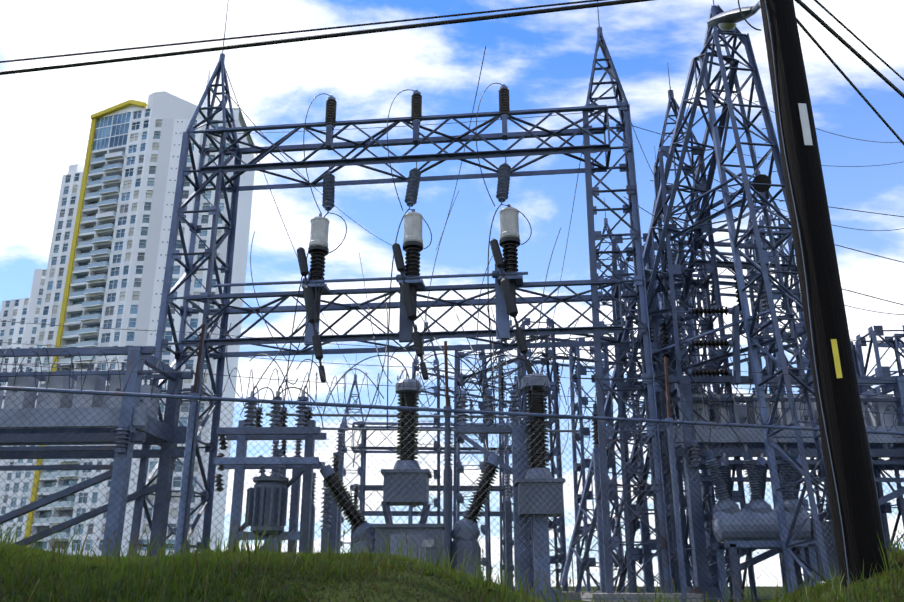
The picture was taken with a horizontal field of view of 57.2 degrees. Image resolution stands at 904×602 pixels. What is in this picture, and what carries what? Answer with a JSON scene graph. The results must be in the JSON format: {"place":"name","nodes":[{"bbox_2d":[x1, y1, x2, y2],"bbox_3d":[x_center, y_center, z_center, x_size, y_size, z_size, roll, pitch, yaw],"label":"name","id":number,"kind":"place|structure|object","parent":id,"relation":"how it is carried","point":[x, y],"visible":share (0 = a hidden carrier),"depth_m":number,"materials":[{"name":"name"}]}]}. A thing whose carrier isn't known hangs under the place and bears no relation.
{"place":"outdoors","nodes":[
{"label":"outdoors","id":0,"kind":"place"},
{"bbox_2d":[0,269,46,539],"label":"apartment tower","id":1,"kind":"structure","parent":0,"point":[25,311],"depth_m":251.04,"materials":[{"name":"white paint"}]},
{"bbox_2d":[2,69,254,556],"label":"apartment tower","id":2,"kind":"structure","parent":0,"point":[106,265],"depth_m":187.89,"materials":[{"name":"white paint"}]},
{"bbox_2d":[0,0,903,585],"label":"sky","id":3,"kind":"structure","parent":0,"point":[544,60],"materials":[{"name":"blue"}]},
{"bbox_2d":[0,516,903,601],"bbox_3d":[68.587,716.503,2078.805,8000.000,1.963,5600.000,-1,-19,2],"label":"ground","id":4,"kind":"structure","parent":0,"point":[426,588],"depth_m":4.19,"materials":[{"name":"green plant"}]},
{"bbox_2d":[0,346,192,557],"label":"capacitor rack","id":5,"kind":"object","parent":4,"relation":"on","point":[95,380],"visible":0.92,"depth_m":13.66,"materials":[{"name":"metal"}]},
{"bbox_2d":[213,283,326,552],"bbox_3d":[-2.818,2.005,13.233,1.707,5.384,1.453,-1,-19,2],"label":"transformer","id":6,"kind":"object","parent":4,"relation":"on","point":[305,519],"visible":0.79,"depth_m":12.53,"materials":[{"name":"metal"}]},
{"bbox_2d":[128,0,672,593],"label":"gantry","id":7,"kind":"object","parent":4,"relation":"on","point":[224,308],"visible":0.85,"depth_m":16.07,"materials":[{"name":"metal"}]},
{"bbox_2d":[213,83,595,429],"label":"insulators","id":8,"kind":"object","parent":7,"relation":"attached to","point":[507,275],"visible":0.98,"depth_m":15.28,"materials":[{"name":"black ceramic"}]},
{"bbox_2d":[226,191,605,467],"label":"electrical wires","id":9,"kind":"object","parent":7,"relation":"attached to","point":[378,355],"visible":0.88,"depth_m":13.99,"materials":[{"name":"grey metal"}]},
{"bbox_2d":[225,29,903,375],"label":"power lines","id":10,"kind":"object","parent":7,"relation":"attached to","point":[639,206],"visible":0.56,"depth_m":20.32,"materials":[{"name":"grey metal"}]},
{"bbox_2d":[320,379,500,576],"bbox_3d":[-0.700,2.771,12.212,2.820,3.270,0.894,-4,-19,11],"label":"circuit breaker","id":11,"kind":"object","parent":4,"relation":"on","point":[404,491],"visible":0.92,"depth_m":11.94,"materials":[{"name":"metal"}]},
{"bbox_2d":[0,324,903,601],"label":"fence","id":12,"kind":"object","parent":4,"relation":"on","point":[448,410],"visible":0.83,"depth_m":10.66,"materials":[{"name":"grey metal"}]},
{"bbox_2d":[0,319,903,437],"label":"fence barbed wire","id":13,"kind":"object","parent":12,"relation":"attached to","point":[418,386],"visible":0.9,"depth_m":10.92,"materials":[{"name":"grey metal"}]},
{"bbox_2d":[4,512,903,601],"bbox_3d":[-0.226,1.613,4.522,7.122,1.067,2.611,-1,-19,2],"label":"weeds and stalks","id":14,"kind":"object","parent":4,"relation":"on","point":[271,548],"visible":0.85,"depth_m":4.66,"materials":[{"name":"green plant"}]},
{"bbox_2d":[417,307,529,593],"bbox_3d":[0.390,2.210,13.573,1.344,5.217,2.846,6,-20,-17],"label":"bus support post","id":15,"kind":"object","parent":4,"relation":"on","point":[519,470],"visible":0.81,"depth_m":12.61,"materials":[{"name":"metal"}]},
{"bbox_2d":[453,354,564,601],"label":"instrument transformer","id":16,"kind":"object","parent":4,"relation":"on","point":[537,381],"visible":0.83,"depth_m":11.84,"materials":[{"name":"metal"}]},
{"bbox_2d":[249,273,807,593],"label":"buswork insulators","id":17,"kind":"object","parent":4,"relation":"on","point":[335,533],"visible":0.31,"depth_m":17.20,"materials":[{"name":"metal"}]},
{"bbox_2d":[340,146,719,591],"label":"gantries","id":18,"kind":"object","parent":4,"relation":"on","point":[363,488],"visible":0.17,"depth_m":30.61,"materials":[{"name":"metal"}]},
{"bbox_2d":[581,593,703,601],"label":"gantry footings","id":19,"kind":"object","parent":4,"relation":"on","point":[606,595],"visible":0.3,"depth_m":12.90,"materials":[{"name":"grey concrete"}]},
{"bbox_2d":[408,62,903,600],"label":"lattice bays","id":20,"kind":"object","parent":4,"relation":"on","point":[704,268],"visible":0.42,"depth_m":17.39,"materials":[{"name":"metal"}]},
{"bbox_2d":[562,592,783,597],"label":"a-frame footings","id":21,"kind":"object","parent":4,"relation":"on","point":[575,594],"visible":0.04,"depth_m":16.56,"materials":[{"name":"grey concrete"}]},
{"bbox_2d":[560,0,835,591],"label":"lattice tower","id":22,"kind":"structure","parent":4,"relation":"on","point":[751,330],"depth_m":15.28,"materials":[{"name":"grey metal"}]},
{"bbox_2d":[688,174,770,384],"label":"floodlight insulators","id":23,"kind":"object","parent":22,"relation":"attached to","point":[734,309],"visible":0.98,"depth_m":14.31,"materials":[{"name":"ceramic"}]},
{"bbox_2d":[639,353,839,601],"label":"circuit breaker","id":24,"kind":"object","parent":4,"relation":"on","point":[709,456],"visible":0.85,"depth_m":13.19,"materials":[{"name":"metal"}]},
{"bbox_2d":[644,375,903,600],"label":"capacitor rack","id":25,"kind":"object","parent":4,"relation":"on","point":[881,404],"visible":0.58,"depth_m":14.94,"materials":[{"name":"metal"}]},
{"bbox_2d":[707,0,888,588],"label":"utility pole","id":26,"kind":"object","parent":4,"relation":"on","point":[855,511],"visible":0.96,"depth_m":5.51,"materials":[{"name":"brown wood"}]},
{"bbox_2d":[0,0,903,144],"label":"overhead cables","id":27,"kind":"object","parent":26,"relation":"attached to","point":[610,3],"visible":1,"depth_m":6.97,"materials":[{"name":"black rubber"}]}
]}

